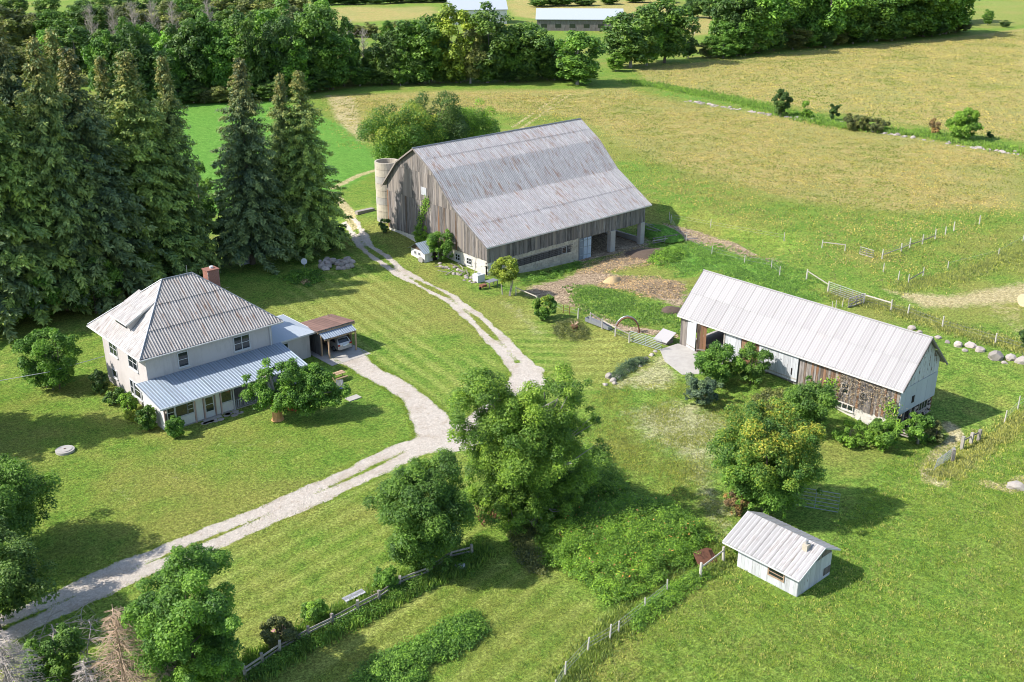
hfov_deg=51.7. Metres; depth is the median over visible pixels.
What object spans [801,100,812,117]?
shrub
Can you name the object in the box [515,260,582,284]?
barn edge weeds
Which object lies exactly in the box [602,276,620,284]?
straw mound
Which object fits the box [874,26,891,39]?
broadleaf tree
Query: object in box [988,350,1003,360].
boulder
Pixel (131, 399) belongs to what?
shrub
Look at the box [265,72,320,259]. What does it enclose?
spruce tree
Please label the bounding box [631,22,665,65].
broadleaf tree
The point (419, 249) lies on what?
playhouse
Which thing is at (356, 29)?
broadleaf tree
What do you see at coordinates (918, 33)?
broadleaf tree
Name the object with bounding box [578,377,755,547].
meadow grass
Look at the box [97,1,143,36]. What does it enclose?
broadleaf tree
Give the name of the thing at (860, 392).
window
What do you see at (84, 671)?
dead tree
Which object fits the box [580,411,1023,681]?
pasture grass
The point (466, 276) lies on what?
rubble heap
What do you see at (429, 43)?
broadleaf tree
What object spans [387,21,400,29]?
broadleaf tree
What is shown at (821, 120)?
ditch grass
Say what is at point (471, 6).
barn
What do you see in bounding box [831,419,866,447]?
shrub
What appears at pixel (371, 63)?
broadleaf tree
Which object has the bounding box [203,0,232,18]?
broadleaf tree
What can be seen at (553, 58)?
broadleaf tree
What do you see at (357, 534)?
lawn grass
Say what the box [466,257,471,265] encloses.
window
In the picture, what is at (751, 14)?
broadleaf tree
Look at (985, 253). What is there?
fence
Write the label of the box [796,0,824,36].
broadleaf tree
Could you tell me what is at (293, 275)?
hosta bed
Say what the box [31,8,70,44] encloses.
broadleaf tree
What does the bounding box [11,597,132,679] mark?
fallen branches
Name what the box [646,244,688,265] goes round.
barn edge weeds
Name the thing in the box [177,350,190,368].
window
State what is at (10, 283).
spruce tree
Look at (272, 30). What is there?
broadleaf tree
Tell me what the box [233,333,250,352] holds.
window
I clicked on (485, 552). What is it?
fence weeds
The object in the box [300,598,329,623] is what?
shrub
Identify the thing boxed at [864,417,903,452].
shrub
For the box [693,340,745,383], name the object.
shrub
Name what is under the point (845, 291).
field gate
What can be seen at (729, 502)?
shrub
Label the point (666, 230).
earth bank
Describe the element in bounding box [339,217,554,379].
farm track
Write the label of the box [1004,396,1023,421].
fence
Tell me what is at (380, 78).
broadleaf tree
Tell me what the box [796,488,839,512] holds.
field gate
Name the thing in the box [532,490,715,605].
bramble patch
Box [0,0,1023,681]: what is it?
ground
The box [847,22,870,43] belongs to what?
broadleaf tree
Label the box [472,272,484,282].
white tank
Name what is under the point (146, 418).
shrub
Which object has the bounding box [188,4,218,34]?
broadleaf tree
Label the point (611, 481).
bramble patch
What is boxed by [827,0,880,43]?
broadleaf tree
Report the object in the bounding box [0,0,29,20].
broadleaf tree
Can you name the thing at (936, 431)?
shrub
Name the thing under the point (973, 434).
fence
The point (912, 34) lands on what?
broadleaf tree
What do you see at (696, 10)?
broadleaf tree
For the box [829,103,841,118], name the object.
shrub
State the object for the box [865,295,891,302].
fence rail
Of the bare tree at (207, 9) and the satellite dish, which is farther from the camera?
the bare tree at (207, 9)
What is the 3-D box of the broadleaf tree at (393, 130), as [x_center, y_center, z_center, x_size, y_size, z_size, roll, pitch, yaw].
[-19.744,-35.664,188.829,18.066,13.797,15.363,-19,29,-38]
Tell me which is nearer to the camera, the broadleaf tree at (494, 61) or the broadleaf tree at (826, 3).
the broadleaf tree at (494, 61)
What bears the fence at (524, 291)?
on the ground at (434, 346)
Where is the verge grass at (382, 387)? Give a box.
[0,217,551,643]
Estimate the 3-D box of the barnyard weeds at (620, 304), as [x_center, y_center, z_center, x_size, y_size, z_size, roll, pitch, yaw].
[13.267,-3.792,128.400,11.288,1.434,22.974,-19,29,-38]
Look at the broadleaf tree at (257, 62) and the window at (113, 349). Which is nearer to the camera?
the window at (113, 349)
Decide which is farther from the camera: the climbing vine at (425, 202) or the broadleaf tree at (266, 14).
the broadleaf tree at (266, 14)
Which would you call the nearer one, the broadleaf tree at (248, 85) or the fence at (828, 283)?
the fence at (828, 283)
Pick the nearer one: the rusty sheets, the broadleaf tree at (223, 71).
the rusty sheets
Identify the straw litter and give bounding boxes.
[576,247,663,273]
[596,275,686,298]
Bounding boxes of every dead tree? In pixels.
[0,629,67,681]
[71,659,107,681]
[83,605,164,681]
[145,655,175,681]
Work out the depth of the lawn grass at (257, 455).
92.67 m
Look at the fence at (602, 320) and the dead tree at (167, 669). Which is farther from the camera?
the fence at (602, 320)
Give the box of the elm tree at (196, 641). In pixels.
[118,541,244,681]
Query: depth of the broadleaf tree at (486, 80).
293.62 m
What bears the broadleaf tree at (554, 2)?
on the ground at (434, 346)
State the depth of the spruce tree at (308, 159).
143.29 m
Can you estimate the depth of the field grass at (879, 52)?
305.67 m
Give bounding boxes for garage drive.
[335,346,454,444]
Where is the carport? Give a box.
[301,314,356,358]
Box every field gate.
[630,331,661,349]
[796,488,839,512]
[828,282,864,303]
[848,294,863,307]
[859,246,873,257]
[934,447,954,468]
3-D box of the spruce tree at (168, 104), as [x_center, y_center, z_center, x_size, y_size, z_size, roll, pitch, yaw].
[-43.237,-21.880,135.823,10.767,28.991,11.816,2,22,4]
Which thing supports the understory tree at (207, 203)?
on the ground at (434, 346)
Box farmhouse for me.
[87,265,316,429]
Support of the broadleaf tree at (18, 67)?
on the ground at (434, 346)
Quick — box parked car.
[322,334,351,350]
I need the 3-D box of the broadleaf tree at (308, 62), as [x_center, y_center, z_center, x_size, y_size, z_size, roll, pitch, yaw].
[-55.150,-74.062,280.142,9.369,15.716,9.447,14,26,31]
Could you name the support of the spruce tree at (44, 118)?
on the ground at (434, 346)
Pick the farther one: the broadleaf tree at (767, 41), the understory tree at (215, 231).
the broadleaf tree at (767, 41)
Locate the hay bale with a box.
[1017,294,1023,306]
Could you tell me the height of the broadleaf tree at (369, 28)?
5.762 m
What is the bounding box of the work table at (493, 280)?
[485,278,497,287]
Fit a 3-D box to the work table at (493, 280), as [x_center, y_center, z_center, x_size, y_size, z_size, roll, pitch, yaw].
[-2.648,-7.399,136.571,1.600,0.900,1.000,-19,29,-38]
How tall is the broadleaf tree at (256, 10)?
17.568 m
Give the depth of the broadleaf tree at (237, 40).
264.46 m
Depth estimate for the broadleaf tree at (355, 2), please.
535.12 m
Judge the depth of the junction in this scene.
108.01 m
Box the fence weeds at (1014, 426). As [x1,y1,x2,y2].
[911,404,1023,485]
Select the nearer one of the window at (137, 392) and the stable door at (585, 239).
the window at (137, 392)
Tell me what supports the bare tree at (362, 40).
on the ground at (434, 346)
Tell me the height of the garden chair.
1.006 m
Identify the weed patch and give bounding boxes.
[342,607,492,681]
[506,525,550,577]
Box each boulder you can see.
[907,325,915,330]
[954,341,962,347]
[964,341,976,348]
[975,346,984,351]
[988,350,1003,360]
[1005,353,1016,360]
[1006,480,1023,490]
[1014,356,1023,363]
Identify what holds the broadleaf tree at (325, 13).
on the ground at (434, 346)
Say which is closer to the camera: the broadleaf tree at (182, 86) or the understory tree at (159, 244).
the understory tree at (159, 244)
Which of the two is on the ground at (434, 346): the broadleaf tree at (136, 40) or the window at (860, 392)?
the broadleaf tree at (136, 40)
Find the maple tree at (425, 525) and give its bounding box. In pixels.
[362,446,477,571]
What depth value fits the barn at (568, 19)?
421.57 m
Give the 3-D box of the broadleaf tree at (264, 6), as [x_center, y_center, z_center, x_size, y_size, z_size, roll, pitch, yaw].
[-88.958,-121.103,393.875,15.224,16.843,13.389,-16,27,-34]
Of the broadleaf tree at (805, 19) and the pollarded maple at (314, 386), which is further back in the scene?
the broadleaf tree at (805, 19)
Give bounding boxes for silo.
[374,158,397,222]
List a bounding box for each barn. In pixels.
[381,118,651,275]
[446,0,507,24]
[536,8,622,30]
[677,269,947,427]
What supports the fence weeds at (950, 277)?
on the ground at (434, 346)
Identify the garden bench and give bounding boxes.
[342,589,364,603]
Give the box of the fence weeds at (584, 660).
[540,538,737,681]
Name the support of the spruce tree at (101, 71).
on the ground at (434, 346)
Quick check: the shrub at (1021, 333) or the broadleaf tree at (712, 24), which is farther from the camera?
the broadleaf tree at (712, 24)
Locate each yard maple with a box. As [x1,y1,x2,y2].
[0,453,63,541]
[0,515,60,629]
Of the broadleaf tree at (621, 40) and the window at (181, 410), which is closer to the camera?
the window at (181, 410)
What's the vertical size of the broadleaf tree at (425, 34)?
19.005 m
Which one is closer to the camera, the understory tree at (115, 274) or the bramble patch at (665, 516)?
the bramble patch at (665, 516)
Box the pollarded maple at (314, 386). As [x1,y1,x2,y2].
[239,357,350,421]
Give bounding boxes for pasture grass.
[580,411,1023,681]
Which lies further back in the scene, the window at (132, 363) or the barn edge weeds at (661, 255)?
the barn edge weeds at (661, 255)
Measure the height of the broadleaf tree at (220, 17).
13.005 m
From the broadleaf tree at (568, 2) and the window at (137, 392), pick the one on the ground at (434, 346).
the broadleaf tree at (568, 2)
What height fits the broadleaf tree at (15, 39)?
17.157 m
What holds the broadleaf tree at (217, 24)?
on the ground at (434, 346)
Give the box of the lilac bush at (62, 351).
[11,326,82,389]
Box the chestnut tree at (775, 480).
[705,395,827,518]
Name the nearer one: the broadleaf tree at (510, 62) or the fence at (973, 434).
the fence at (973, 434)
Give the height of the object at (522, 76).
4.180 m
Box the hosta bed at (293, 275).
[280,267,325,286]
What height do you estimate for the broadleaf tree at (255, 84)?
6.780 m
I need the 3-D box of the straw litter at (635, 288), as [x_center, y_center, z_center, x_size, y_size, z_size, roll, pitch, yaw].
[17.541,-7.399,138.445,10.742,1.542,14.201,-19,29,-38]
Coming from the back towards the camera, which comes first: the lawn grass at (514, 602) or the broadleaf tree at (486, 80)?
the broadleaf tree at (486, 80)
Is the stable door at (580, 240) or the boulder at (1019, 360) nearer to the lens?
the boulder at (1019, 360)
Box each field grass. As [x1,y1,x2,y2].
[312,87,1023,298]
[630,28,1023,141]
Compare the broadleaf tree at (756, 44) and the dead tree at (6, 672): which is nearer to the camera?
the dead tree at (6, 672)
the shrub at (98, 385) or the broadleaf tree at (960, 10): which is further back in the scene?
the broadleaf tree at (960, 10)
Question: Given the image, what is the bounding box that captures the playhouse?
[408,241,441,262]
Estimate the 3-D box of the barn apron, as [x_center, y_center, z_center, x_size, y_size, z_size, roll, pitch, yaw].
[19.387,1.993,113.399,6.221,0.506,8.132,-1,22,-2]
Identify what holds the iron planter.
on the ground at (434, 346)
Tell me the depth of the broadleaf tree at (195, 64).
262.58 m
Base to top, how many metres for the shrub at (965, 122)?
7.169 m
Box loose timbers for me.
[645,223,697,240]
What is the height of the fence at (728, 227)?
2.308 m
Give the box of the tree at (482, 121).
[443,98,501,137]
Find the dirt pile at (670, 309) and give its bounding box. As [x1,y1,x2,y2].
[661,306,679,313]
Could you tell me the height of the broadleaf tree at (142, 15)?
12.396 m
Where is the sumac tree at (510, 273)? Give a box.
[488,255,519,295]
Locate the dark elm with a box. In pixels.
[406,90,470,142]
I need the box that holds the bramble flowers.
[554,489,699,576]
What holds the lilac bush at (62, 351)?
on the ground at (434, 346)
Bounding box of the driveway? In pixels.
[0,436,466,651]
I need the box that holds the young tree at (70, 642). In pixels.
[21,622,86,681]
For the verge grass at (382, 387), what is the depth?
97.89 m
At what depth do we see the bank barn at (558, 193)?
149.67 m
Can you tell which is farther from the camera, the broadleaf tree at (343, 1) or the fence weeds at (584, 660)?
the broadleaf tree at (343, 1)
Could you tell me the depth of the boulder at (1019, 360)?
113.01 m
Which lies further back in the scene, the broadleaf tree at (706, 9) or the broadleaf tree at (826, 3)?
the broadleaf tree at (706, 9)
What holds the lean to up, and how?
on the ground at (434, 346)
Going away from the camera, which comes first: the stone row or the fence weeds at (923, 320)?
the fence weeds at (923, 320)
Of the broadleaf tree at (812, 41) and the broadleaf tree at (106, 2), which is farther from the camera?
the broadleaf tree at (106, 2)
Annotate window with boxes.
[108,342,118,359]
[112,368,117,380]
[127,355,138,373]
[129,378,134,395]
[133,381,141,400]
[166,407,175,419]
[175,403,188,416]
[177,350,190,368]
[187,401,194,413]
[221,390,231,403]
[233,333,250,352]
[455,253,460,261]
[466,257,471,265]
[767,567,784,582]
[837,400,853,413]
[840,383,849,394]
[859,392,865,401]
[917,399,927,412]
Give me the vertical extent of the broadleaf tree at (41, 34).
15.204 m
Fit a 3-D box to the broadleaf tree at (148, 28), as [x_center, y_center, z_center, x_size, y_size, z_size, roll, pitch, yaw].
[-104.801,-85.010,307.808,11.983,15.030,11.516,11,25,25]
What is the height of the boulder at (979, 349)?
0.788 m
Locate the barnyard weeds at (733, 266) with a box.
[641,238,840,306]
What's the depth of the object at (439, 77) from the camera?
292.62 m
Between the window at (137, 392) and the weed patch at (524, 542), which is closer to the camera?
the weed patch at (524, 542)
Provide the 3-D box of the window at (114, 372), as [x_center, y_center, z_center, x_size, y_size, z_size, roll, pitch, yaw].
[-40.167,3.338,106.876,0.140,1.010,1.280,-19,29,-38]
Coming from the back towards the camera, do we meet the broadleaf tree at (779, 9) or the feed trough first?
the broadleaf tree at (779, 9)
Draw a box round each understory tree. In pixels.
[5,271,61,322]
[65,255,123,313]
[125,238,164,283]
[153,213,185,276]
[183,160,226,241]
[212,214,232,265]
[325,225,345,250]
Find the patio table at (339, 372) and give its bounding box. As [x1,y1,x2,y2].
[332,370,347,382]
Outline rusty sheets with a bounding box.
[693,547,716,565]
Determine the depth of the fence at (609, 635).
69.86 m
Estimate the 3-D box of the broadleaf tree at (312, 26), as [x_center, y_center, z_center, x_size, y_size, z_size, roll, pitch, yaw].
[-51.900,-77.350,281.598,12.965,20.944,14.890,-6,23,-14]
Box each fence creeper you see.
[625,563,714,633]
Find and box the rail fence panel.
[653,234,678,243]
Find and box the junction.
[427,368,551,449]
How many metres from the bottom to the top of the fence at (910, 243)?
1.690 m
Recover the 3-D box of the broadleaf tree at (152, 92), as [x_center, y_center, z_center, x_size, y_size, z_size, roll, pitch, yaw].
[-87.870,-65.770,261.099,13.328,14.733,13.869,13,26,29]
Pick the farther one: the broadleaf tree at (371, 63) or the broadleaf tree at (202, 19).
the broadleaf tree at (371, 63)
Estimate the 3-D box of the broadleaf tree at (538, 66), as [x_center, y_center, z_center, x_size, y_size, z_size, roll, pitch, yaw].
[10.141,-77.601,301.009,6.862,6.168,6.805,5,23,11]
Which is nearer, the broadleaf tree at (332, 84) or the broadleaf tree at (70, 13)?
the broadleaf tree at (332, 84)
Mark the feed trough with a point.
(598, 323)
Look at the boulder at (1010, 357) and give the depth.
113.76 m
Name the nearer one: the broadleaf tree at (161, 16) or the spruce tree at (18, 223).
the spruce tree at (18, 223)
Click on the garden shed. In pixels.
(760, 539)
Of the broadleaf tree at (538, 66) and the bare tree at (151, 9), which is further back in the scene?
the bare tree at (151, 9)
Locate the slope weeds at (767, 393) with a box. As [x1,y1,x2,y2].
[751,387,788,412]
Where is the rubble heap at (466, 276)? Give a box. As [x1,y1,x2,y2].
[435,262,476,282]
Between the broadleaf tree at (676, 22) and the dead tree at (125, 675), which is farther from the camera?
the broadleaf tree at (676, 22)
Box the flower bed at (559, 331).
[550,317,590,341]
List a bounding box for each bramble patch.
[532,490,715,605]
[541,437,632,521]
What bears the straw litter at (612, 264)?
on the ground at (434, 346)
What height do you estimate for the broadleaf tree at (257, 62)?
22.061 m
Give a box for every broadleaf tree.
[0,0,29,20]
[0,4,25,49]
[1,7,45,46]
[5,45,27,80]
[11,46,42,82]
[31,0,61,18]
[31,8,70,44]
[36,30,70,73]
[44,18,95,75]
[52,5,96,45]
[66,0,95,17]
[74,3,112,33]
[80,28,116,99]
[81,0,130,18]
[87,29,101,50]
[92,33,136,94]
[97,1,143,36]
[108,22,154,96]
[112,16,142,46]
[115,0,154,10]
[133,44,181,100]
[134,9,165,26]
[139,22,160,68]
[140,88,154,102]
[149,0,183,15]
[149,0,192,35]
[149,31,178,50]
[154,47,187,89]
[162,18,211,90]
[164,0,200,18]
[170,81,192,101]
[178,83,211,102]
[181,0,210,12]
[181,17,222,79]
[186,11,222,88]
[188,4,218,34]
[194,87,213,102]
[200,28,236,90]
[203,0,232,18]
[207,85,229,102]
[213,5,241,22]
[214,25,256,86]
[218,0,246,12]
[218,10,256,59]
[223,11,270,89]
[226,79,253,93]
[228,0,259,17]
[242,9,267,37]
[245,0,311,46]
[245,76,264,97]
[251,42,296,91]
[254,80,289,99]
[255,0,288,12]
[256,15,303,80]
[266,32,310,94]
[271,0,307,11]
[272,75,294,96]
[273,3,300,22]
[292,2,347,56]
[292,11,339,88]
[294,33,315,74]
[303,0,338,32]
[304,79,317,92]
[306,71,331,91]
[311,34,358,89]
[322,70,347,89]
[335,0,352,4]
[337,16,361,82]
[343,68,353,85]
[346,0,361,4]
[347,25,361,36]
[353,99,450,167]
[358,22,379,36]
[358,60,366,67]
[360,43,373,80]
[360,49,393,79]
[365,0,386,3]
[370,29,410,83]
[370,67,394,85]
[379,20,394,35]
[383,0,397,3]
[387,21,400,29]
[391,63,409,85]
[393,13,447,82]
[397,30,420,83]
[400,44,427,83]
[413,71,430,83]
[422,42,442,81]
[430,1,478,82]
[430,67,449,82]
[451,69,469,82]
[454,28,487,83]
[466,1,519,82]
[474,34,497,49]
[474,65,499,81]
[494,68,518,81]
[499,41,524,81]
[502,22,554,75]
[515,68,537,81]
[527,0,548,6]
[531,45,557,77]
[537,57,556,78]
[538,34,563,78]
[543,63,560,79]
[545,0,569,5]
[545,68,561,79]
[552,30,606,84]
[555,70,580,79]
[559,0,575,5]
[573,0,596,5]
[599,5,665,67]
[600,0,619,3]
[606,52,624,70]
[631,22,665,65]
[632,0,700,62]
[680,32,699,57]
[684,0,702,17]
[697,42,715,57]
[698,0,717,18]
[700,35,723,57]
[707,0,744,36]
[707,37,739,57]
[710,0,762,37]
[717,16,758,55]
[725,37,740,56]
[728,0,770,34]
[737,0,797,52]
[738,36,758,54]
[740,5,784,52]
[740,39,758,55]
[755,43,771,52]
[756,1,791,48]
[770,33,788,50]
[781,0,806,37]
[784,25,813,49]
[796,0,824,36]
[801,24,823,47]
[802,0,832,25]
[807,0,864,41]
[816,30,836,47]
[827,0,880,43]
[829,32,849,44]
[839,0,882,37]
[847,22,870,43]
[861,0,900,35]
[863,31,879,41]
[869,0,909,40]
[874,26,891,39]
[880,0,926,39]
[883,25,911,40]
[898,0,941,38]
[905,28,917,37]
[912,0,961,36]
[914,18,933,35]
[925,21,948,35]
[932,0,970,34]
[937,0,979,33]
[950,24,971,31]
[981,9,994,24]
[999,20,1011,26]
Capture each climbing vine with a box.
[413,194,429,240]
[820,375,839,398]
[831,372,901,418]
[879,399,902,436]
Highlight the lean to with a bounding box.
[653,328,675,344]
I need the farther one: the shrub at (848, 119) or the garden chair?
the shrub at (848, 119)
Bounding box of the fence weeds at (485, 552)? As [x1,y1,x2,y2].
[235,537,499,681]
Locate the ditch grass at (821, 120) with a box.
[618,78,1023,156]
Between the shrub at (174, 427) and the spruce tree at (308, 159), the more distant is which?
the spruce tree at (308, 159)
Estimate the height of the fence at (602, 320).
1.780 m
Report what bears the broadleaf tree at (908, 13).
on the ground at (434, 346)
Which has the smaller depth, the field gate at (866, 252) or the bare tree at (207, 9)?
the field gate at (866, 252)
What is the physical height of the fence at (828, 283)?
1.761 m
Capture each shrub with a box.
[87,369,108,393]
[102,387,123,404]
[115,391,138,411]
[122,409,137,422]
[134,404,157,430]
[164,415,184,437]
[259,614,299,647]
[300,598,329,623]
[371,565,399,590]
[378,218,391,232]
[412,224,428,242]
[426,228,454,260]
[531,294,556,319]
[683,372,724,404]
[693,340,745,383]
[723,486,749,515]
[737,341,773,384]
[771,89,792,116]
[782,375,840,425]
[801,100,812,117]
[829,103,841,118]
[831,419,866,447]
[842,113,870,130]
[863,117,890,131]
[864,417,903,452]
[901,411,935,444]
[924,420,945,442]
[928,117,940,133]
[944,107,983,138]
[987,131,993,137]
[1018,329,1023,346]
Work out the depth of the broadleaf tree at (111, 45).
255.94 m
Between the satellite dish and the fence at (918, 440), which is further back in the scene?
the satellite dish
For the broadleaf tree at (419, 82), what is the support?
on the ground at (434, 346)
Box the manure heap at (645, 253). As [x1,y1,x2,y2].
[624,248,663,259]
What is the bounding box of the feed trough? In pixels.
[585,316,611,329]
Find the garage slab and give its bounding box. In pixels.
[310,343,370,365]
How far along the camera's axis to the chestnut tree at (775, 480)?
81.40 m
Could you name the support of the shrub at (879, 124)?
on the ground at (434, 346)
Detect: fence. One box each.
[241,544,472,679]
[515,287,536,297]
[555,579,667,681]
[577,308,629,342]
[669,212,784,239]
[670,215,780,274]
[699,546,724,579]
[806,269,829,290]
[821,240,845,250]
[863,293,1023,346]
[881,215,980,258]
[883,263,924,282]
[898,429,928,443]
[947,236,1023,267]
[951,429,981,460]
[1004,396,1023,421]
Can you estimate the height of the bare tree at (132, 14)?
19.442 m
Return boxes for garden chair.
[336,379,343,389]
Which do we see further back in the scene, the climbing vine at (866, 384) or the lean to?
the lean to
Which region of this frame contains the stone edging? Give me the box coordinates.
[602,350,657,385]
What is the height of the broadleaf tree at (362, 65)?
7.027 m
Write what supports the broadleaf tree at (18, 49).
on the ground at (434, 346)
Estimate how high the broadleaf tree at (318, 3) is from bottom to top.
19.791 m
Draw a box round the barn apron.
[660,344,722,374]
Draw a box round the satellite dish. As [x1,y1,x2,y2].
[301,258,306,267]
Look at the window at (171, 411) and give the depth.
97.97 m
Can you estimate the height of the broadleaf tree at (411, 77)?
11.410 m
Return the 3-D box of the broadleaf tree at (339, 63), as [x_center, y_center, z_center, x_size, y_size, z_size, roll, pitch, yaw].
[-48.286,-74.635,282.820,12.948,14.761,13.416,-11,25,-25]
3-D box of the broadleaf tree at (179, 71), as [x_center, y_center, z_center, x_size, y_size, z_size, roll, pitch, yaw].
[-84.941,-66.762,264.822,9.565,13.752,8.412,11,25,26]
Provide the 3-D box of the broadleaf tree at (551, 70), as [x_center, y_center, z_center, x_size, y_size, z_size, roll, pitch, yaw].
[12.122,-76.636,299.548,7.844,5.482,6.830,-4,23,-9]
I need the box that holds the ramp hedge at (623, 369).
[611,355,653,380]
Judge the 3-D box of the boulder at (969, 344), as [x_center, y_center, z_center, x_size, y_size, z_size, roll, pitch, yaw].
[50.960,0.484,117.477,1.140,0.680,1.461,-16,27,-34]
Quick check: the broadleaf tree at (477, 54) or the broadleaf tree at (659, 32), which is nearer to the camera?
the broadleaf tree at (477, 54)
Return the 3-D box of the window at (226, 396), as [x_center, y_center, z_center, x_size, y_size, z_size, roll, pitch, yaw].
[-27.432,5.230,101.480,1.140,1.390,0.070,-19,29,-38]
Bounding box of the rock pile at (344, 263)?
[318,256,354,270]
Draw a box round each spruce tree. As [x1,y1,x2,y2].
[0,23,44,202]
[0,84,93,326]
[0,198,65,342]
[6,34,124,318]
[30,28,109,174]
[50,46,167,314]
[90,55,132,174]
[96,48,216,281]
[148,55,224,275]
[202,57,303,274]
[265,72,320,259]
[269,70,355,260]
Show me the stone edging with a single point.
(611, 378)
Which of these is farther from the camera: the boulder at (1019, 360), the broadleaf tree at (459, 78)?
the broadleaf tree at (459, 78)
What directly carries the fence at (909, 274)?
on the ground at (434, 346)
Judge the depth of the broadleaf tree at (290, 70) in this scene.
269.76 m
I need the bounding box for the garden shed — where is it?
[722,511,840,596]
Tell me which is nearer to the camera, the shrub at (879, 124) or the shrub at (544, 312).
the shrub at (544, 312)
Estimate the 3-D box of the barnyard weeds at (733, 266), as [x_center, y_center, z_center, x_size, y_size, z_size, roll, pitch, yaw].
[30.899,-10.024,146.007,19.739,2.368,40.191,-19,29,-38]
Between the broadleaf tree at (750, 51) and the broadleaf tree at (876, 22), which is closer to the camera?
the broadleaf tree at (750, 51)
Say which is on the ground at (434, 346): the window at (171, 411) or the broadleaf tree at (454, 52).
the broadleaf tree at (454, 52)
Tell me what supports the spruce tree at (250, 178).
on the ground at (434, 346)
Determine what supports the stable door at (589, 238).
in the bank barn at (558, 193)
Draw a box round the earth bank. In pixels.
[636,223,684,242]
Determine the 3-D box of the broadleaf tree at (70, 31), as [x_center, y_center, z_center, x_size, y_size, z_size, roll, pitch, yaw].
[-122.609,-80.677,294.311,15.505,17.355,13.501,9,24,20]
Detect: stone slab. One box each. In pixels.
[345,394,361,401]
[355,207,374,214]
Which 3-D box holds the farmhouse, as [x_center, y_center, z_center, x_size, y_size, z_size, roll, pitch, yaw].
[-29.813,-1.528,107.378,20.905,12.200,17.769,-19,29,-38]
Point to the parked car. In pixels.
(341, 343)
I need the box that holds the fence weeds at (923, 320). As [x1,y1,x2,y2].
[812,284,1023,355]
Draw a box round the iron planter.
[570,321,577,331]
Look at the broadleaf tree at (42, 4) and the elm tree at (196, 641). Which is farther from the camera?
the broadleaf tree at (42, 4)
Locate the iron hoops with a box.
[614,315,639,332]
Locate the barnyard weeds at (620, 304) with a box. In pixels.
[562,284,680,336]
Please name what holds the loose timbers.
on the ground at (434, 346)
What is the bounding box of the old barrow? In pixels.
[479,283,488,289]
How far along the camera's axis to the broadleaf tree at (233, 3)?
454.43 m
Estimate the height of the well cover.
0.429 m
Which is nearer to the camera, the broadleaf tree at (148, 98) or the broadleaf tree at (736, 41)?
the broadleaf tree at (148, 98)
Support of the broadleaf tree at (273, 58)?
on the ground at (434, 346)
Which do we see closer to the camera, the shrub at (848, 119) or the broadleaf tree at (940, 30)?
the shrub at (848, 119)
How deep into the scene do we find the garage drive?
105.37 m
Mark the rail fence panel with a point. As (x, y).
(665, 238)
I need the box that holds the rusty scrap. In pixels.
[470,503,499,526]
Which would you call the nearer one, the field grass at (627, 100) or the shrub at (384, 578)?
the shrub at (384, 578)
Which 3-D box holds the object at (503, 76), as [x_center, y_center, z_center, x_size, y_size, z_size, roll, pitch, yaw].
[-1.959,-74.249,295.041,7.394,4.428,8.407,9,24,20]
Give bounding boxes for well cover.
[55,445,74,455]
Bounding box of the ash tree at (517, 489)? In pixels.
[445,361,614,535]
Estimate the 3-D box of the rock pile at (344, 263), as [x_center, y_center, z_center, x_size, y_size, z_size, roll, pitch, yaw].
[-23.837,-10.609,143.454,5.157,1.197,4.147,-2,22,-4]
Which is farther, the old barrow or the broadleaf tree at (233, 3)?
the broadleaf tree at (233, 3)
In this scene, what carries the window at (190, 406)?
in the farmhouse
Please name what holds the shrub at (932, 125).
on the ground at (434, 346)
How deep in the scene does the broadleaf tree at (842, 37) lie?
374.82 m
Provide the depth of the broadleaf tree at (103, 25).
357.98 m
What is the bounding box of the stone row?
[684,100,1018,154]
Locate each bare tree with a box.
[83,1,98,34]
[103,6,122,34]
[122,0,140,26]
[142,0,161,33]
[163,0,180,28]
[201,0,215,22]
[358,25,368,56]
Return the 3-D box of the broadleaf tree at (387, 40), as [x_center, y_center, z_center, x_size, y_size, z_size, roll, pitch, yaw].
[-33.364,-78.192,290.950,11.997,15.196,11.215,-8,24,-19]
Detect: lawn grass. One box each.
[0,383,407,607]
[230,455,502,636]
[302,559,603,681]
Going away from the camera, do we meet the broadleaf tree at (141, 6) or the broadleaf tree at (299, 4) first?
the broadleaf tree at (299, 4)
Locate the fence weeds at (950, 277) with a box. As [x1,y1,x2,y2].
[879,235,1023,294]
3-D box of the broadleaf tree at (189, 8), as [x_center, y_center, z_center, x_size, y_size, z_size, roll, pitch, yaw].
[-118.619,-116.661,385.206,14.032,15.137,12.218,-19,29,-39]
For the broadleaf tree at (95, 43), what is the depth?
255.22 m
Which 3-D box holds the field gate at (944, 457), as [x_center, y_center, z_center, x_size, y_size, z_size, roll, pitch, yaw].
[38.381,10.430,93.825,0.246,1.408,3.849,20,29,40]
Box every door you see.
[204,395,215,417]
[432,252,436,260]
[579,238,582,259]
[583,237,586,258]
[587,236,590,257]
[686,321,696,350]
[696,324,706,351]
[759,345,798,381]
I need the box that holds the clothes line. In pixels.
[0,356,103,380]
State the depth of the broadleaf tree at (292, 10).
318.71 m
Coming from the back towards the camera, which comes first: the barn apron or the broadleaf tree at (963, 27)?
the broadleaf tree at (963, 27)
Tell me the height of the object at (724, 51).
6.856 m
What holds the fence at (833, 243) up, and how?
on the ground at (434, 346)

